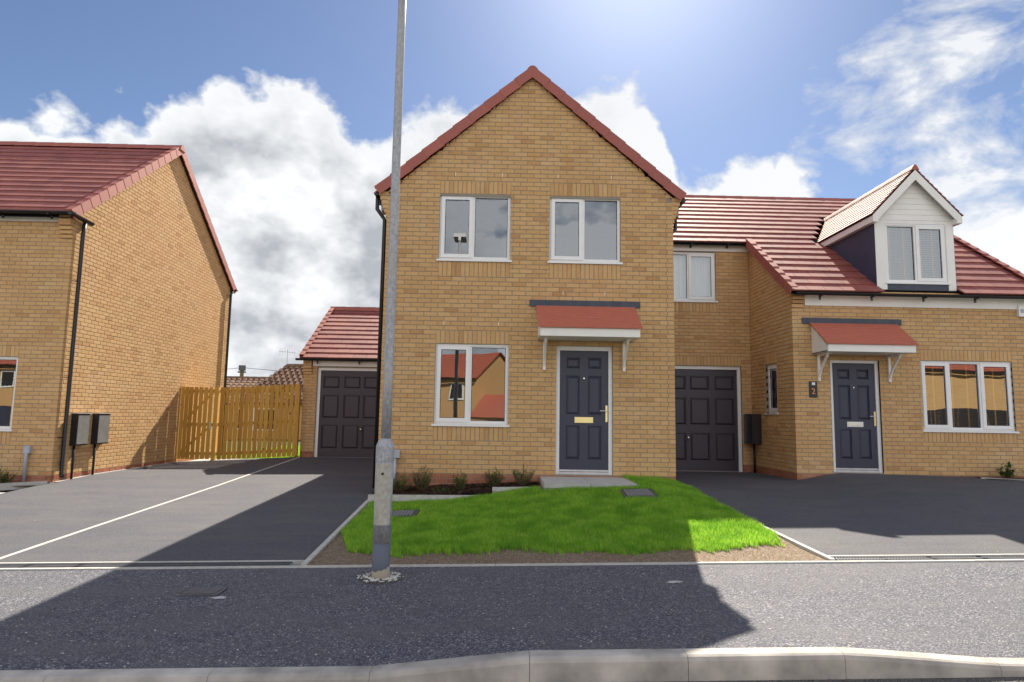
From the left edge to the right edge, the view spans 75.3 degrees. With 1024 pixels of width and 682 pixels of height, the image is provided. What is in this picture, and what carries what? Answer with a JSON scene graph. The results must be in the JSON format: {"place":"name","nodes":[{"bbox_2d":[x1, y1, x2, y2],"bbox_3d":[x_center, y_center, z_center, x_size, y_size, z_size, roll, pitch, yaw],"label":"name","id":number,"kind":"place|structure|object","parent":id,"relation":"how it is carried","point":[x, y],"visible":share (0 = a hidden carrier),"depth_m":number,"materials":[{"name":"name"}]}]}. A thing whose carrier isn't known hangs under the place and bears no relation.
{"place":"outdoors","nodes":[
{"label":"outdoors","id":0,"kind":"place"},
{"bbox_2d":[0,457,374,562],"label":"driveway","id":1,"kind":"structure","parent":0,"point":[301,508],"depth_m":9.29,"materials":[{"name":"grey asphalt"}]},
{"bbox_2d":[0,481,47,490],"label":"bed edging","id":2,"kind":"object","parent":1,"relation":"on","point":[13,486],"visible":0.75,"depth_m":11.58,"materials":[{"name":"concrete"}]},
{"bbox_2d":[0,527,93,559],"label":"drive edging","id":3,"kind":"object","parent":1,"relation":"on","point":[29,548],"visible":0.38,"depth_m":7.31,"materials":[{"name":"concrete"}]},
{"bbox_2d":[50,474,91,482],"bbox_3d":[-8.250,2.637,12.465,0.045,0.166,1.296,1,-6,-1],"label":"wall edging","id":4,"kind":"object","parent":1,"relation":"on","point":[68,479],"depth_m":12.28,"materials":[{"name":"concrete"}]},
{"bbox_2d":[0,141,237,491],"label":"side gable house","id":5,"kind":"structure","parent":1,"relation":"on","point":[118,288],"depth_m":13.90,"materials":[{"name":"brick"}]},
{"bbox_2d":[0,357,17,430],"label":"window","id":6,"kind":"structure","parent":5,"relation":"in","point":[2,428],"depth_m":12.07,"materials":[{"name":"white plastic"}]},
{"bbox_2d":[95,462,173,473],"bbox_3d":[-8.298,2.867,14.753,0.045,0.125,3.296,1,-6,-1],"label":"wall edging","id":7,"kind":"object","parent":1,"relation":"on","point":[132,468],"depth_m":14.44,"materials":[{"name":"concrete"}]},
{"bbox_2d":[0,560,303,567],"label":"drain channel","id":8,"kind":"object","parent":1,"relation":"in","point":[148,563],"visible":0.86,"depth_m":6.47,"materials":[{"name":"concrete"}]},
{"bbox_2d":[92,484,221,526],"bbox_3d":[-5.217,2.501,10.077,0.050,0.254,3.796,1,-6,-1],"label":"drive edging","id":9,"kind":"object","parent":1,"relation":"on","point":[153,506],"visible":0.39,"depth_m":9.57,"materials":[{"name":"concrete"}]},
{"bbox_2d":[222,475,246,484],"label":"drive edging","id":10,"kind":"object","parent":1,"relation":"on","point":[233,479],"visible":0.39,"depth_m":12.54,"materials":[{"name":"concrete"}]},
{"bbox_2d":[176,384,300,461],"bbox_3d":[-6.869,2.081,16.663,3.010,2.050,0.101,1,-6,-1],"label":"timber fence","id":11,"kind":"object","parent":1,"relation":"on","point":[256,392],"visible":0.98,"depth_m":16.63,"materials":[{"name":"brown wood"}]},
{"bbox_2d":[177,387,214,458],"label":"garden gate","id":12,"kind":"structure","parent":11,"relation":"attached to","point":[188,408],"depth_m":16.59,"materials":[{"name":"wood"}]},
{"bbox_2d":[247,457,299,475],"bbox_3d":[-5.315,2.854,14.942,0.050,0.267,3.546,1,-6,-1],"label":"drive edging","id":13,"kind":"object","parent":1,"relation":"on","point":[271,466],"visible":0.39,"depth_m":14.67,"materials":[{"name":"concrete"}]},
{"bbox_2d":[295,307,382,457],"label":"garage","id":14,"kind":"structure","parent":1,"relation":"on","point":[338,354],"depth_m":17.03,"materials":[{"name":"tile"}]},
{"bbox_2d":[317,370,380,457],"bbox_3d":[-3.865,1.877,17.003,2.130,2.210,0.095,1,-6,-1],"label":"garage door","id":15,"kind":"structure","parent":14,"relation":"in","point":[347,398],"depth_m":17.00,"materials":[{"name":"black plastic"}]},
{"bbox_2d":[216,445,299,458],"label":"garden grass","id":16,"kind":"structure","parent":0,"point":[266,454],"depth_m":18.94,"materials":[{"name":"green plant"}]},
{"bbox_2d":[226,439,299,451],"bbox_3d":[-9.121,4.341,28.108,6.980,0.001,22.800,1,-6,-1],"label":"back garden","id":17,"kind":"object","parent":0,"point":[256,446],"visible":0.02,"depth_m":27.18,"materials":[{"name":"green plant"}]},
{"bbox_2d":[191,458,228,460],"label":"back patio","id":18,"kind":"structure","parent":17,"relation":"on","point":[206,459],"depth_m":17.73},
{"bbox_2d":[0,561,1023,669],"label":"footway","id":19,"kind":"structure","parent":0,"point":[872,605],"depth_m":4.93,"materials":[{"name":"asphalt"}]},
{"bbox_2d":[180,587,227,596],"bbox_3d":[-2.542,2.090,5.479,0.300,0.065,0.220,1,-6,-1],"label":"manhole cover","id":20,"kind":"object","parent":19,"relation":"on","point":[203,591],"visible":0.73,"depth_m":5.46,"materials":[{"name":"metal"}]},
{"bbox_2d":[208,596,225,598],"bbox_3d":[-2.369,2.058,5.331,0.146,0.010,0.075,1,-6,-1],"label":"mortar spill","id":21,"kind":"object","parent":19,"relation":"on","point":[219,597],"visible":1,"depth_m":5.32,"materials":[{"name":"concrete"}]},
{"bbox_2d":[358,572,401,583],"bbox_3d":[-1.170,2.127,5.896,0.390,0.062,0.390,1,-6,-1],"label":"lamp footing","id":22,"kind":"object","parent":19,"relation":"on","point":[377,581],"visible":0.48,"depth_m":5.77,"materials":[{"name":"concrete"}]},
{"bbox_2d":[357,571,403,581],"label":"gravel","id":23,"kind":"structure","parent":22,"relation":"on","point":[394,577],"depth_m":5.86,"materials":[{"name":"grey gravel"}]},
{"bbox_2d":[371,0,405,578],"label":"street lamp","id":24,"kind":"object","parent":22,"relation":"on","point":[383,495],"visible":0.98,"depth_m":6.08,"materials":[{"name":"metal"}]},
{"bbox_2d":[374,463,391,524],"bbox_3d":[-1.157,1.365,5.915,0.141,0.540,0.043,1,-6,-1],"label":"access door","id":25,"kind":"structure","parent":24,"relation":"in","point":[381,503],"depth_m":5.91,"materials":[{"name":"grey metal"}]},
{"bbox_2d":[0,505,1022,667],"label":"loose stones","id":26,"kind":"object","parent":19,"relation":"on","point":[512,628],"visible":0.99,"depth_m":4.56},
{"bbox_2d":[0,559,1023,570],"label":"footway edging","id":27,"kind":"object","parent":19,"relation":"on","point":[522,564],"visible":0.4,"depth_m":6.32,"materials":[{"name":"concrete"}]},
{"bbox_2d":[0,0,1023,376],"label":"sky","id":28,"kind":"structure","parent":0,"point":[281,112],"materials":[{"name":"blue"}]},
{"bbox_2d":[308,483,827,564],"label":"garden ground","id":29,"kind":"structure","parent":0,"point":[566,557],"depth_m":6.64,"materials":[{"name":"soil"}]},
{"bbox_2d":[301,499,368,564],"bbox_3d":[-2.082,2.332,8.481,0.050,0.309,4.337,1,-6,-2],"label":"garden edging","id":30,"kind":"object","parent":29,"relation":"on","point":[320,548],"visible":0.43,"depth_m":7.48,"materials":[{"name":"concrete"}]},
{"bbox_2d":[392,509,419,517],"bbox_3d":[-1.492,2.301,8.768,0.490,0.098,0.460,1,-6,-1],"label":"manhole cover","id":31,"kind":"object","parent":29,"relation":"on","point":[401,513],"visible":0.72,"depth_m":8.75,"materials":[{"name":"metal"}]},
{"bbox_2d":[368,494,478,501],"bbox_3d":[-1.228,2.362,9.824,1.796,0.174,0.055,1,-6,-1],"label":"bed edging","id":32,"kind":"object","parent":29,"relation":"on","point":[405,498],"visible":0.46,"depth_m":9.80,"materials":[{"name":"concrete"}]},
{"bbox_2d":[371,481,540,494],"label":"bark mulch","id":33,"kind":"object","parent":29,"relation":"on","point":[469,489],"visible":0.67,"depth_m":10.26,"materials":[{"name":"brown wood"}]},
{"bbox_2d":[393,472,411,491],"bbox_3d":[-1.716,2.168,10.194,0.442,0.315,0.328,1,-6,-1],"label":"shrub","id":34,"kind":"object","parent":33,"relation":"on","point":[399,487],"visible":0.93,"depth_m":10.16,"materials":[{"name":"green plant"}]},
{"bbox_2d":[411,466,432,490],"bbox_3d":[-1.389,2.118,10.256,0.350,0.418,0.292,1,-6,-1],"label":"shrub","id":35,"kind":"object","parent":33,"relation":"on","point":[425,482],"visible":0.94,"depth_m":10.21,"materials":[{"name":"green plant"}]},
{"bbox_2d":[433,487,453,491],"bbox_3d":[-1.035,2.256,10.043,0.340,0.108,0.236,3,-7,-20],"label":"shrub","id":36,"kind":"object","parent":33,"relation":"on","point":[443,490],"visible":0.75,"depth_m":10.06,"materials":[{"name":"green plant"}]},
{"bbox_2d":[452,471,467,489],"bbox_3d":[-0.801,2.153,10.203,0.270,0.335,0.215,1,-6,-1],"label":"shrub","id":37,"kind":"object","parent":33,"relation":"on","point":[460,484],"visible":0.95,"depth_m":10.18,"materials":[{"name":"green plant"}]},
{"bbox_2d":[483,468,504,486],"bbox_3d":[-0.273,2.137,10.368,0.339,0.321,0.319,-3,-8,33],"label":"shrub","id":38,"kind":"object","parent":33,"relation":"on","point":[495,480],"visible":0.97,"depth_m":10.34,"materials":[{"name":"green plant"}]},
{"bbox_2d":[511,465,534,484],"bbox_3d":[0.174,2.091,10.418,0.393,0.378,0.314,1,-6,-1],"label":"shrub","id":39,"kind":"object","parent":33,"relation":"on","point":[520,480],"visible":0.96,"depth_m":10.37,"materials":[{"name":"green plant"}]},
{"bbox_2d":[492,487,539,492],"bbox_3d":[0.064,2.292,10.040,0.726,0.174,0.055,1,-6,-1],"label":"bed edging","id":40,"kind":"object","parent":29,"relation":"on","point":[496,489],"visible":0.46,"depth_m":10.02,"materials":[{"name":"concrete"}]},
{"bbox_2d":[372,65,686,487],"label":"gable house","id":41,"kind":"structure","parent":29,"relation":"on","point":[537,229],"depth_m":11.11,"materials":[{"name":"brick"}]},
{"bbox_2d":[431,344,508,426],"bbox_3d":[-0.668,0.727,10.947,1.272,1.354,0.138,1,-6,-1],"label":"window","id":42,"kind":"structure","parent":41,"relation":"in","point":[438,421],"depth_m":10.93,"materials":[{"name":"white plastic"}]},
{"bbox_2d":[436,195,511,261],"bbox_3d":[-0.627,-1.909,11.245,1.263,1.170,0.138,1,-6,-1],"label":"window","id":43,"kind":"structure","parent":41,"relation":"in","point":[470,257],"depth_m":11.23,"materials":[{"name":"white plastic"}]},
{"bbox_2d":[559,351,607,471],"bbox_3d":[1.188,1.152,10.964,0.803,1.983,0.109,1,-6,-1],"label":"front door","id":44,"kind":"structure","parent":41,"relation":"in","point":[583,409],"depth_m":10.97,"materials":[{"name":"metal"}]},
{"bbox_2d":[547,198,622,264],"bbox_3d":[1.238,-1.875,11.280,1.267,1.170,0.138,1,-6,-1],"label":"window","id":45,"kind":"structure","parent":41,"relation":"in","point":[580,259],"depth_m":11.26,"materials":[{"name":"white plastic"}]},
{"bbox_2d":[341,474,784,557],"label":"grass","id":46,"kind":"structure","parent":29,"relation":"on","point":[552,511],"depth_m":7.79,"materials":[{"name":"green plant"}]},
{"bbox_2d":[540,476,637,490],"bbox_3d":[1.137,2.283,10.184,1.360,0.289,1.100,1,-6,-1],"label":"doorstep","id":47,"kind":"object","parent":29,"relation":"on","point":[547,482],"visible":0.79,"depth_m":9.93,"materials":[{"name":"concrete"}]},
{"bbox_2d":[619,489,657,497],"bbox_3d":[1.758,2.132,9.218,0.460,0.123,0.480,1,-6,-1],"label":"manhole cover","id":48,"kind":"object","parent":29,"relation":"on","point":[637,492],"visible":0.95,"depth_m":9.19,"materials":[{"name":"metal"}]},
{"bbox_2d":[759,523,834,560],"bbox_3d":[2.899,2.287,8.595,0.050,0.379,4.340,2,-6,-6],"label":"garden edging","id":49,"kind":"object","parent":29,"relation":"on","point":[808,549],"visible":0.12,"depth_m":6.92,"materials":[{"name":"concrete"}]},
{"bbox_2d":[673,677,1023,681],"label":"road","id":50,"kind":"structure","parent":0,"point":[921,679],"depth_m":3.88,"materials":[{"name":"grey asphalt"}]},
{"bbox_2d":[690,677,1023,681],"bbox_3d":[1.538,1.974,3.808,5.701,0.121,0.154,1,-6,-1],"label":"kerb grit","id":51,"kind":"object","parent":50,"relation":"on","point":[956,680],"visible":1,"depth_m":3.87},
{"bbox_2d":[676,471,1023,554],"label":"driveway","id":52,"kind":"structure","parent":0,"point":[854,514],"depth_m":8.96,"materials":[{"name":"grey asphalt"}]},
{"bbox_2d":[673,164,1023,479],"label":"dormer house","id":53,"kind":"structure","parent":52,"relation":"on","point":[879,329],"depth_m":12.76,"materials":[{"name":"brick"}]},
{"bbox_2d":[673,252,717,302],"bbox_3d":[3.923,-1.408,14.863,1.270,1.135,0.310,1,-6,-1],"label":"window","id":54,"kind":"structure","parent":53,"relation":"in","point":[694,273],"depth_m":14.95,"materials":[{"name":"white plastic"}]},
{"bbox_2d":[674,369,738,471],"bbox_3d":[3.838,1.717,14.464,2.170,2.205,0.095,1,-6,-1],"label":"garage door","id":55,"kind":"structure","parent":53,"relation":"in","point":[706,429],"depth_m":14.47,"materials":[{"name":"black plastic"}]},
{"bbox_2d":[765,363,778,414],"bbox_3d":[5.316,0.976,13.428,0.185,1.020,0.620,1,-6,-1],"label":"window","id":56,"kind":"structure","parent":53,"relation":"in","point":[772,411],"depth_m":13.59,"materials":[{"name":"white plastic"}]},
{"bbox_2d":[832,363,878,469],"bbox_3d":[6.420,1.408,12.424,0.803,1.981,0.109,1,-6,-1],"label":"front door","id":57,"kind":"structure","parent":53,"relation":"in","point":[855,429],"depth_m":12.43,"materials":[{"name":"metal"}]},
{"bbox_2d":[885,224,950,284],"bbox_3d":[7.753,-1.660,12.781,1.240,1.180,0.178,1,-6,-1],"label":"window","id":58,"kind":"structure","parent":53,"relation":"in","point":[918,279],"depth_m":12.79,"materials":[{"name":"white plastic"}]},
{"bbox_2d":[920,361,1018,432],"bbox_3d":[8.553,1.053,12.512,1.810,1.334,0.198,1,-6,-1],"label":"window","id":59,"kind":"structure","parent":53,"relation":"in","point":[947,372],"depth_m":12.54,"materials":[{"name":"white plastic"}]},
{"bbox_2d":[828,554,1023,560],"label":"drain channel","id":60,"kind":"object","parent":52,"relation":"on","point":[928,557],"visible":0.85,"depth_m":6.64,"materials":[{"name":"metal"}]},
{"bbox_2d":[974,476,1023,479],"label":"bed","id":61,"kind":"object","parent":52,"relation":"on","point":[1002,477],"visible":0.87,"depth_m":12.15,"materials":[{"name":"soil"}]},
{"bbox_2d":[995,462,1017,478],"bbox_3d":[8.935,2.343,12.015,0.399,0.338,0.368,4,-7,-26],"label":"shrub","id":62,"kind":"object","parent":61,"relation":"on","point":[1008,473],"visible":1,"depth_m":11.97,"materials":[{"name":"green plant"}]},
{"bbox_2d":[980,477,1023,480],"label":"bed edging","id":63,"kind":"object","parent":52,"relation":"on","point":[1001,478],"visible":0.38,"depth_m":11.94,"materials":[{"name":"concrete"}]},
{"label":"ground","id":64,"kind":"structure","parent":0,"visible":0},
{"bbox_2d":[226,376,267,440],"bbox_3d":[-15.707,3.830,35.960,8.090,3.870,6.039,1,-6,-1],"label":"bungalow","id":65,"kind":"object","parent":64,"relation":"on","point":[237,381],"visible":0.1,"depth_m":35.57,"materials":[{"name":"tile"}]},
{"bbox_2d":[231,365,276,375],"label":"utility pole","id":66,"kind":"object","parent":64,"relation":"on","point":[242,370],"visible":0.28,"depth_m":44.58,"materials":[{"name":"metal"}]},
{"bbox_2d":[234,348,303,439],"bbox_3d":[-9.576,3.088,35.159,8.090,5.360,6.051,1,-6,-1],"label":"bungalow","id":67,"kind":"object","parent":64,"relation":"on","point":[291,374],"visible":0.2,"depth_m":33.70,"materials":[{"name":"tile"}]},
{"bbox_2d":[252,408,278,430],"bbox_3d":[-12.001,3.814,32.312,1.200,1.100,0.045,1,-6,-1],"label":"window","id":68,"kind":"structure","parent":67,"relation":"in","point":[254,408],"depth_m":32.30,"materials":[{"name":"white plastic"}]},
{"bbox_2d":[0,647,1023,681],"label":"kerb","id":69,"kind":"structure","parent":64,"relation":"on","point":[712,664],"depth_m":3.89,"materials":[{"name":"concrete"}]},
{"label":"left bed","id":70,"kind":"structure","parent":0,"visible":0},
{"bbox_2d":[0,468,16,482],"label":"shrub","id":71,"kind":"object","parent":70,"relation":"on","point":[6,479],"visible":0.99,"depth_m":11.56,"materials":[{"name":"green plant"}]}
]}

